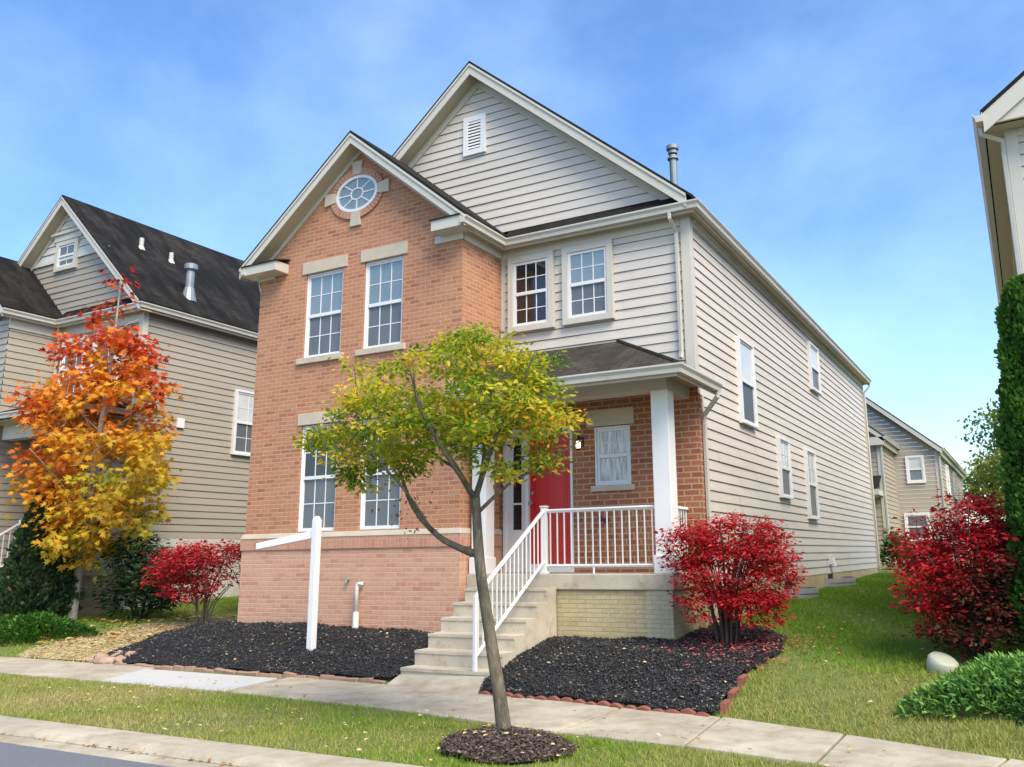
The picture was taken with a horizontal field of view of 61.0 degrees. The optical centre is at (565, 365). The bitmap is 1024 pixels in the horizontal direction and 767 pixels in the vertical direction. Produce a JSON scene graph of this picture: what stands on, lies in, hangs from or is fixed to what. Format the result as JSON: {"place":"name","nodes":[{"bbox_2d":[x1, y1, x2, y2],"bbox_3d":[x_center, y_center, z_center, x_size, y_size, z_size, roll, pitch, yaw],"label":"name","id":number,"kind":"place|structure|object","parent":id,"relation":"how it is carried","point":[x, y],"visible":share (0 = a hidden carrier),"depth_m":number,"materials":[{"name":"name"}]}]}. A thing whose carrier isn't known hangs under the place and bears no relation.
{"place":"outdoors","nodes":[
{"label":"outdoors","id":0,"kind":"place"},
{"bbox_2d":[0,742,168,766],"bbox_3d":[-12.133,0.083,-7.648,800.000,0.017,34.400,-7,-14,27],"label":"road","id":1,"kind":"structure","parent":0,"point":[13,755],"depth_m":6.97,"materials":[{"name":"grey asphalt"}]},
{"bbox_2d":[17,614,237,661],"bbox_3d":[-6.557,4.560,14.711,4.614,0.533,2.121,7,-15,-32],"label":"straw path","id":2,"kind":"structure","parent":0,"point":[25,654],"depth_m":14.20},
{"bbox_2d":[85,656,94,662],"bbox_3d":[-7.239,4.485,13.242,0.162,0.096,0.223,11,-17,-43],"label":"rock","id":3,"kind":"object","parent":2,"relation":"on","point":[89,658],"visible":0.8,"depth_m":13.18,"materials":[{"name":"beige stone"}]},
{"bbox_2d":[0,611,236,645],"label":"fallen leaves","id":4,"kind":"object","parent":2,"relation":"on","point":[112,634],"visible":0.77,"depth_m":15.32,"materials":[{"name":"orange plant"}]},
{"bbox_2d":[178,676,729,725],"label":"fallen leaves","id":5,"kind":"object","parent":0,"point":[454,709],"visible":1,"depth_m":9.07,"materials":[{"name":"brown plant"}]},
{"bbox_2d":[0,657,1023,766],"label":"sidewalk","id":6,"kind":"structure","parent":0,"point":[460,695],"depth_m":8.21,"materials":[{"name":"concrete"}]},
{"bbox_2d":[0,557,1023,766],"bbox_3d":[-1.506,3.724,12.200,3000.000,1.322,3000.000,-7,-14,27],"label":"ground","id":7,"kind":"structure","parent":0,"point":[637,705],"depth_m":8.40,"materials":[{"name":"green plant"}]},
{"bbox_2d":[0,479,85,617],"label":"arborvitae","id":8,"kind":"object","parent":7,"relation":"on","point":[29,581],"visible":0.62,"depth_m":16.25,"materials":[{"name":"green plant"}]},
{"bbox_2d":[0,609,102,643],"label":"shrub","id":9,"kind":"object","parent":7,"relation":"on","point":[32,624],"visible":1,"depth_m":15.00,"materials":[{"name":"green plant"}]},
{"bbox_2d":[0,266,183,619],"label":"maple tree","id":10,"kind":"object","parent":7,"relation":"on","point":[112,502],"visible":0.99,"depth_m":16.65,"materials":[{"name":"orange plant"}]},
{"bbox_2d":[93,656,114,663],"bbox_3d":[-6.834,4.438,12.988,0.405,0.170,0.281,3,-13,-18],"label":"rock","id":11,"kind":"object","parent":7,"relation":"on","point":[105,660],"visible":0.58,"depth_m":12.89,"materials":[{"name":"beige stone"}]},
{"bbox_2d":[0,594,238,665],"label":"grass","id":12,"kind":"structure","parent":7,"relation":"on","point":[222,602],"depth_m":16.55,"materials":[{"name":"plant"}]},
{"bbox_2d":[0,195,260,615],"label":"house","id":13,"kind":"structure","parent":7,"relation":"on","point":[197,307],"depth_m":20.41,"materials":[{"name":"beige plastic"}]},
{"bbox_2d":[53,237,80,272],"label":"window","id":14,"kind":"structure","parent":13,"relation":"in","point":[70,247],"depth_m":21.00,"materials":[{"name":"white plastic"}]},
{"bbox_2d":[58,335,89,397],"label":"window","id":15,"kind":"structure","parent":13,"relation":"in","point":[76,359],"depth_m":20.09,"materials":[{"name":"white paint"}]},
{"bbox_2d":[88,331,119,390],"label":"window","id":16,"kind":"structure","parent":13,"relation":"in","point":[94,345],"depth_m":19.60,"materials":[{"name":"white paint"}]},
{"bbox_2d":[230,389,253,456],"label":"window","id":17,"kind":"structure","parent":13,"relation":"in","point":[241,435],"depth_m":21.31,"materials":[{"name":"white plastic"}]},
{"bbox_2d":[80,531,210,618],"bbox_3d":[-7.919,3.963,16.417,2.699,1.723,1.922,-7,-14,27],"label":"dark shrub","id":18,"kind":"object","parent":7,"relation":"on","point":[134,565],"visible":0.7,"depth_m":16.19,"materials":[{"name":"green plant"}]},
{"bbox_2d":[161,665,172,670],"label":"edging block","id":19,"kind":"structure","parent":7,"relation":"on","point":[166,667],"depth_m":12.26,"materials":[{"name":"beige concrete"}]},
{"bbox_2d":[173,665,184,670],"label":"edging block","id":20,"kind":"structure","parent":7,"relation":"on","point":[178,668],"depth_m":12.19,"materials":[{"name":"beige concrete"}]},
{"bbox_2d":[184,666,196,670],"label":"edging block","id":21,"kind":"structure","parent":7,"relation":"on","point":[188,668],"depth_m":12.10,"materials":[{"name":"beige concrete"}]},
{"bbox_2d":[140,539,241,623],"bbox_3d":[-6.312,3.718,14.746,2.254,1.532,1.462,-7,-14,27],"label":"red bush","id":22,"kind":"object","parent":7,"relation":"on","point":[181,569],"visible":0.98,"depth_m":14.72,"materials":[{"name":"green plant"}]},
{"bbox_2d":[194,668,206,671],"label":"edging block","id":23,"kind":"structure","parent":7,"relation":"on","point":[199,669],"depth_m":12.00,"materials":[{"name":"beige concrete"}]},
{"bbox_2d":[203,669,213,672],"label":"edging block","id":24,"kind":"structure","parent":7,"relation":"on","point":[209,670],"depth_m":11.89,"materials":[{"name":"beige concrete"}]},
{"bbox_2d":[0,715,423,766],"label":"kerb","id":25,"kind":"structure","parent":7,"relation":"on","point":[57,735],"depth_m":7.13,"materials":[{"name":"concrete"}]},
{"bbox_2d":[1,733,231,765],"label":"fallen leaves","id":26,"kind":"object","parent":25,"relation":"on","point":[223,763],"visible":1,"depth_m":7.12,"materials":[{"name":"plant"}]},
{"bbox_2d":[214,668,225,672],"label":"edging block","id":27,"kind":"structure","parent":7,"relation":"on","point":[218,670],"depth_m":11.81,"materials":[{"name":"beige concrete"}]},
{"bbox_2d":[224,669,236,673],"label":"edging block","id":28,"kind":"structure","parent":7,"relation":"on","point":[227,671],"depth_m":11.70,"materials":[{"name":"beige concrete"}]},
{"bbox_2d":[236,671,247,674],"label":"edging block","id":29,"kind":"structure","parent":7,"relation":"on","point":[241,672],"depth_m":11.63,"materials":[{"name":"beige concrete"}]},
{"bbox_2d":[245,671,259,676],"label":"edging block","id":30,"kind":"structure","parent":7,"relation":"on","point":[252,673],"depth_m":11.50,"materials":[{"name":"beige concrete"}]},
{"bbox_2d":[258,673,269,676],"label":"edging block","id":31,"kind":"structure","parent":7,"relation":"on","point":[263,674],"depth_m":11.43,"materials":[{"name":"beige concrete"}]},
{"bbox_2d":[107,620,433,677],"bbox_3d":[-4.160,4.126,12.881,5.700,0.503,2.250,-7,-14,27],"label":"mulch bed","id":32,"kind":"object","parent":7,"relation":"on","point":[283,658],"visible":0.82,"depth_m":12.20,"materials":[{"name":"black wood"}]},
{"bbox_2d":[95,654,109,658],"bbox_3d":[-7.017,4.440,13.136,0.195,0.136,0.228,-1,-12,1],"label":"rock","id":33,"kind":"object","parent":32,"relation":"on","point":[101,655],"visible":0.17,"depth_m":13.11,"materials":[{"name":"beige stone"}]},
{"bbox_2d":[110,650,122,655],"bbox_3d":[-6.779,4.423,13.243,0.233,0.153,0.294,-5,-13,19],"label":"rock","id":34,"kind":"object","parent":32,"relation":"on","point":[115,654],"visible":0.35,"depth_m":13.17,"materials":[{"name":"beige stone"}]},
{"bbox_2d":[113,655,125,662],"bbox_3d":[-6.666,4.405,12.986,0.184,0.148,0.276,5,-14,-26],"label":"rock","id":35,"kind":"object","parent":32,"relation":"on","point":[119,658],"visible":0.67,"depth_m":12.89,"materials":[{"name":"beige stone"}]},
{"bbox_2d":[124,651,135,655],"bbox_3d":[-6.581,4.391,13.162,0.261,0.133,0.263,-2,-12,5],"label":"rock","id":36,"kind":"object","parent":32,"relation":"on","point":[128,653],"visible":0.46,"depth_m":13.08,"materials":[{"name":"beige stone"}]},
{"bbox_2d":[128,622,404,671],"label":"fallen leaves","id":37,"kind":"object","parent":32,"relation":"on","point":[289,638],"visible":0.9,"depth_m":12.42,"materials":[{"name":"plant"}]},
{"bbox_2d":[256,516,321,650],"bbox_3d":[-4.012,3.185,12.464,1.069,1.991,0.110,-5,-13,20],"label":"sign post","id":38,"kind":"object","parent":32,"relation":"on","point":[314,535],"visible":0.83,"depth_m":12.34,"materials":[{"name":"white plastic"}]},
{"bbox_2d":[352,581,363,628],"bbox_3d":[-3.105,3.627,12.969,0.152,0.783,0.096,-7,-14,27],"label":"drain pipe","id":39,"kind":"object","parent":32,"relation":"on","point":[355,621],"visible":0.88,"depth_m":12.96,"materials":[{"name":"plastic"}]},
{"bbox_2d":[269,673,282,678],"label":"edging block","id":40,"kind":"structure","parent":7,"relation":"on","point":[275,675],"depth_m":11.31,"materials":[{"name":"beige concrete"}]},
{"bbox_2d":[283,671,296,677],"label":"edging block","id":41,"kind":"structure","parent":7,"relation":"on","point":[286,674],"depth_m":11.26,"materials":[{"name":"beige concrete"}]},
{"bbox_2d":[293,675,306,677],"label":"edging block","id":42,"kind":"structure","parent":7,"relation":"on","point":[299,676],"depth_m":11.12,"materials":[{"name":"beige concrete"}]},
{"bbox_2d":[307,675,319,678],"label":"edging block","id":43,"kind":"structure","parent":7,"relation":"on","point":[312,677],"depth_m":11.05,"materials":[{"name":"beige concrete"}]},
{"bbox_2d":[320,675,334,679],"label":"edging block","id":44,"kind":"structure","parent":7,"relation":"on","point":[328,677],"depth_m":10.97,"materials":[{"name":"beige concrete"}]},
{"bbox_2d":[332,676,346,680],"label":"edging block","id":45,"kind":"structure","parent":7,"relation":"on","point":[338,678],"depth_m":10.87,"materials":[{"name":"beige concrete"}]},
{"bbox_2d":[344,678,358,681],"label":"edging block","id":46,"kind":"structure","parent":7,"relation":"on","point":[351,679],"depth_m":10.76,"materials":[{"name":"beige concrete"}]},
{"bbox_2d":[358,677,373,682],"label":"edging block","id":47,"kind":"structure","parent":7,"relation":"on","point":[368,680],"depth_m":10.69,"materials":[{"name":"beige concrete"}]},
{"bbox_2d":[371,679,385,683],"bbox_3d":[-2.282,3.899,10.608,0.198,0.095,0.060,-6,-11,30],"label":"edging block","id":48,"kind":"object","parent":7,"relation":"on","point":[374,681],"depth_m":10.59,"materials":[{"name":"beige concrete"}]},
{"bbox_2d":[292,320,592,726],"bbox_3d":[-1.190,1.456,7.893,3.223,3.776,2.104,-7,-14,27],"label":"tree","id":49,"kind":"object","parent":7,"relation":"on","point":[519,397],"visible":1,"depth_m":7.75,"materials":[{"name":"green plant"}]},
{"bbox_2d":[2,682,892,765],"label":"fallen leaves","id":50,"kind":"object","parent":7,"relation":"on","point":[359,722],"visible":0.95,"depth_m":7.88,"materials":[{"name":"plant"}]},
{"bbox_2d":[478,691,490,694],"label":"edging block","id":51,"kind":"object","parent":7,"relation":"on","point":[485,692],"depth_m":9.57,"materials":[{"name":"red concrete"}]},
{"bbox_2d":[439,725,579,762],"bbox_3d":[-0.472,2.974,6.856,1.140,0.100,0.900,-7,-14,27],"label":"tree mulch","id":52,"kind":"object","parent":7,"relation":"on","point":[510,761],"visible":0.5,"depth_m":6.55,"materials":[{"name":"brown wood"}]},
{"bbox_2d":[433,723,576,757],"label":"fallen leaves","id":53,"kind":"object","parent":52,"relation":"on","point":[489,724],"visible":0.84,"depth_m":6.88,"materials":[{"name":"plant"}]},
{"bbox_2d":[511,694,523,697],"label":"edging block","id":54,"kind":"object","parent":7,"relation":"on","point":[517,696],"depth_m":9.30,"materials":[{"name":"red concrete"}]},
{"bbox_2d":[534,696,546,699],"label":"edging block","id":55,"kind":"object","parent":7,"relation":"on","point":[541,698],"depth_m":9.13,"materials":[{"name":"red concrete"}]},
{"bbox_2d":[547,696,559,700],"bbox_3d":[-0.118,3.516,9.083,0.150,0.105,0.050,-6,-16,35],"label":"edging block","id":56,"kind":"object","parent":7,"relation":"on","point":[554,698],"depth_m":9.07,"materials":[{"name":"red concrete"}]},
{"bbox_2d":[237,61,880,675],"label":"house","id":57,"kind":"structure","parent":7,"relation":"on","point":[715,369],"depth_m":13.73,"materials":[{"name":"brick"}]},
{"bbox_2d":[297,410,341,531],"bbox_3d":[-3.963,1.702,14.006,0.958,1.916,0.137,-7,-14,27],"label":"window","id":58,"kind":"structure","parent":57,"relation":"in","point":[317,496],"depth_m":14.02,"materials":[{"name":"glass"}]},
{"bbox_2d":[296,254,347,364],"bbox_3d":[-4.056,-0.929,14.598,1.007,1.790,0.165,-7,-14,27],"label":"window","id":59,"kind":"structure","parent":57,"relation":"in","point":[324,290],"depth_m":14.63,"materials":[{"name":"glass"}]},
{"bbox_2d":[324,160,389,226],"bbox_3d":[-3.527,-2.912,14.669,1.390,1.170,0.045,-7,-14,27],"label":"oval window","id":60,"kind":"structure","parent":57,"relation":"in","point":[360,187],"depth_m":14.67,"materials":[{"name":"glass"}]},
{"bbox_2d":[355,241,407,355],"bbox_3d":[-2.932,-1.071,14.022,0.979,1.790,0.165,-7,-14,27],"label":"window","id":61,"kind":"structure","parent":57,"relation":"in","point":[384,278],"depth_m":14.06,"materials":[{"name":"glass"}]},
{"bbox_2d":[358,402,406,529],"bbox_3d":[-2.826,1.558,13.424,0.964,1.916,0.137,-7,-14,27],"label":"window","id":62,"kind":"structure","parent":57,"relation":"in","point":[381,519],"depth_m":13.36,"materials":[{"name":"glass"}]},
{"bbox_2d":[508,250,555,333],"bbox_3d":[-0.550,-1.177,13.981,0.843,1.272,0.088,-7,-14,27],"label":"window","id":63,"kind":"structure","parent":57,"relation":"in","point":[531,278],"depth_m":13.97,"materials":[{"name":"glass"}]},
{"bbox_2d":[529,433,570,563],"bbox_3d":[-0.230,2.013,13.166,0.731,1.941,0.135,-7,-14,27],"label":"door","id":64,"kind":"structure","parent":57,"relation":"in","point":[553,490],"depth_m":13.15,"materials":[{"name":"red paint"}]},
{"bbox_2d":[561,239,614,325],"bbox_3d":[0.351,-1.291,13.520,0.877,1.272,0.088,-7,-14,27],"label":"window","id":65,"kind":"structure","parent":57,"relation":"in","point":[588,284],"depth_m":13.51,"materials":[{"name":"glass"}]},
{"bbox_2d":[586,406,634,491],"bbox_3d":[0.682,1.242,12.847,0.780,1.220,0.130,-7,-14,27],"label":"window","id":66,"kind":"structure","parent":57,"relation":"in","point":[612,443],"depth_m":12.84,"materials":[{"name":"glass"}]},
{"bbox_2d":[734,335,758,428],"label":"window","id":67,"kind":"structure","parent":57,"relation":"in","point":[744,352],"depth_m":14.66,"materials":[{"name":"glass"}]},
{"bbox_2d":[775,436,793,499],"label":"window","id":68,"kind":"structure","parent":57,"relation":"in","point":[783,454],"depth_m":16.33,"materials":[{"name":"glass"}]},
{"bbox_2d":[803,448,820,519],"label":"window","id":69,"kind":"structure","parent":57,"relation":"in","point":[812,495],"depth_m":18.26,"materials":[{"name":"white plastic"}]},
{"bbox_2d":[806,341,821,395],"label":"window","id":70,"kind":"structure","parent":57,"relation":"in","point":[813,362],"depth_m":19.83,"materials":[{"name":"white plastic"}]},
{"bbox_2d":[560,697,573,701],"bbox_3d":[0.014,3.496,9.004,0.150,0.105,0.050,-14,-28,35],"label":"edging block","id":71,"kind":"object","parent":7,"relation":"on","point":[566,699],"depth_m":8.99,"materials":[{"name":"red concrete"}]},
{"bbox_2d":[572,699,585,703],"bbox_3d":[0.141,3.485,8.916,0.150,0.105,0.050,-12,-13,33],"label":"edging block","id":72,"kind":"object","parent":7,"relation":"on","point":[579,701],"depth_m":8.90,"materials":[{"name":"red concrete"}]},
{"bbox_2d":[584,701,596,704],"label":"edging block","id":73,"kind":"object","parent":7,"relation":"on","point":[591,703],"depth_m":8.79,"materials":[{"name":"red concrete"}]},
{"bbox_2d":[597,701,609,705],"bbox_3d":[0.391,3.432,8.734,0.150,0.105,0.050,-3,-3,34],"label":"edging block","id":74,"kind":"object","parent":7,"relation":"on","point":[603,703],"depth_m":8.72,"materials":[{"name":"red concrete"}]},
{"bbox_2d":[609,703,623,708],"bbox_3d":[0.509,3.412,8.629,0.150,0.105,0.050,-4,0,34],"label":"edging block","id":75,"kind":"object","parent":7,"relation":"on","point":[617,705],"depth_m":8.61,"materials":[{"name":"red concrete"}]},
{"bbox_2d":[624,705,636,708],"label":"edging block","id":76,"kind":"object","parent":7,"relation":"on","point":[631,707],"depth_m":8.54,"materials":[{"name":"red concrete"}]},
{"bbox_2d":[479,622,787,712],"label":"chips","id":77,"kind":"object","parent":7,"relation":"on","point":[659,668],"visible":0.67,"depth_m":9.51,"materials":[{"name":"black wood"}]},
{"bbox_2d":[510,628,784,702],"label":"fallen leaves","id":78,"kind":"object","parent":77,"relation":"on","point":[661,659],"visible":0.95,"depth_m":10.16,"materials":[{"name":"red plant"}]},
{"bbox_2d":[610,622,868,687],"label":"fallen leaves","id":79,"kind":"object","parent":77,"relation":"on","point":[750,643],"visible":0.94,"depth_m":10.11,"materials":[{"name":"red plant"}]},
{"bbox_2d":[636,705,650,710],"bbox_3d":[0.764,3.370,8.454,0.150,0.105,0.050,-13,-5,30],"label":"edging block","id":80,"kind":"object","parent":7,"relation":"on","point":[644,708],"depth_m":8.43,"materials":[{"name":"red concrete"}]},
{"bbox_2d":[651,708,664,711],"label":"edging block","id":81,"kind":"structure","parent":7,"relation":"on","point":[659,710],"depth_m":8.37,"materials":[{"name":"red concrete"}]},
{"bbox_2d":[665,709,679,713],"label":"edging block","id":82,"kind":"structure","parent":7,"relation":"on","point":[674,711],"depth_m":8.27,"materials":[{"name":"red concrete"}]},
{"bbox_2d":[680,708,695,714],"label":"edging block","id":83,"kind":"structure","parent":7,"relation":"on","point":[688,711],"depth_m":8.21,"materials":[{"name":"red concrete"}]},
{"bbox_2d":[694,712,709,716],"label":"edging block","id":84,"kind":"structure","parent":7,"relation":"on","point":[704,714],"depth_m":8.10,"materials":[{"name":"red concrete"}]},
{"bbox_2d":[719,699,730,714],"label":"edging block","id":85,"kind":"structure","parent":7,"relation":"on","point":[725,704],"depth_m":8.18,"materials":[{"name":"red concrete"}]},
{"bbox_2d":[649,509,808,644],"bbox_3d":[2.017,2.612,10.613,1.985,1.681,1.389,-1,-12,0],"label":"red bush","id":86,"kind":"object","parent":7,"relation":"on","point":[726,597],"visible":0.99,"depth_m":10.44,"materials":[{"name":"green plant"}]},
{"bbox_2d":[727,687,738,700],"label":"edging block","id":87,"kind":"structure","parent":7,"relation":"on","point":[733,692],"depth_m":8.54,"materials":[{"name":"red concrete"}]},
{"bbox_2d":[737,674,748,686],"bbox_3d":[1.843,3.280,9.006,0.060,0.120,0.270,3,-9,25],"label":"edging block","id":88,"kind":"object","parent":7,"relation":"on","point":[741,680],"depth_m":8.90,"materials":[{"name":"red concrete"}]},
{"bbox_2d":[766,614,947,711],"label":"fallen leaves","id":89,"kind":"object","parent":7,"relation":"on","point":[856,640],"visible":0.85,"depth_m":9.36,"materials":[{"name":"plant"}]},
{"bbox_2d":[879,528,918,567],"bbox_3d":[10.742,5.955,28.189,1.230,1.336,1.132,3,-13,-19],"label":"green shrub","id":90,"kind":"object","parent":7,"relation":"on","point":[884,552],"visible":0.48,"depth_m":28.14,"materials":[{"name":"green plant"}]},
{"bbox_2d":[866,397,968,565],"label":"house","id":91,"kind":"structure","parent":7,"relation":"on","point":[889,471],"depth_m":35.63,"materials":[{"name":"beige plastic"}]},
{"bbox_2d":[905,455,925,483],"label":"window","id":92,"kind":"structure","parent":91,"relation":"in","point":[915,467],"depth_m":35.78,"materials":[{"name":"white paint"}]},
{"bbox_2d":[904,512,931,540],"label":"window","id":93,"kind":"structure","parent":91,"relation":"in","point":[907,516],"depth_m":35.40,"materials":[{"name":"white paint"}]},
{"bbox_2d":[944,464,950,494],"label":"window","id":94,"kind":"structure","parent":91,"relation":"in","point":[946,466],"depth_m":38.04,"materials":[{"name":"white paint"}]},
{"bbox_2d":[952,471,957,499],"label":"window","id":95,"kind":"structure","parent":91,"relation":"in","point":[953,473],"depth_m":41.51,"materials":[{"name":"white paint"}]},
{"bbox_2d":[926,651,958,674],"bbox_3d":[3.808,3.042,8.764,0.315,0.281,0.309,-7,-14,27],"label":"rock","id":96,"kind":"object","parent":7,"relation":"on","point":[940,661],"visible":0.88,"depth_m":8.70,"materials":[{"name":"grey stone"}]},
{"bbox_2d":[878,489,1023,661],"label":"red bush","id":97,"kind":"object","parent":7,"relation":"on","point":[981,599],"visible":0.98,"depth_m":9.12,"materials":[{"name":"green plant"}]},
{"bbox_2d":[893,649,1023,721],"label":"juniper shrub","id":98,"kind":"object","parent":7,"relation":"on","point":[1002,672],"visible":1,"depth_m":7.34,"materials":[{"name":"green plant"}]},
{"bbox_2d":[956,397,1005,504],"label":"tree","id":99,"kind":"object","parent":7,"relation":"on","point":[993,415],"visible":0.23,"depth_m":40.42,"materials":[{"name":"green plant"}]},
{"bbox_2d":[957,449,1008,543],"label":"tree","id":100,"kind":"object","parent":7,"relation":"on","point":[975,484],"visible":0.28,"depth_m":50.77,"materials":[{"name":"green plant"}]},
{"bbox_2d":[972,71,1023,305],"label":"house","id":101,"kind":"structure","parent":7,"relation":"on","point":[998,124],"depth_m":10.27,"materials":[{"name":"beige plastic"}]},
{"bbox_2d":[992,273,1023,638],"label":"arborvitae","id":102,"kind":"object","parent":7,"relation":"on","point":[1009,350],"visible":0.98,"depth_m":9.08,"materials":[{"name":"green plant"}]},
{"bbox_2d":[0,0,1023,545],"label":"sky","id":103,"kind":"structure","parent":0,"point":[834,140],"materials":[{"name":"blue"}]},
{"bbox_2d":[623,572,1023,759],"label":"grass","id":104,"kind":"structure","parent":0,"point":[875,585],"depth_m":8.88,"materials":[{"name":"green plant"}]}
]}

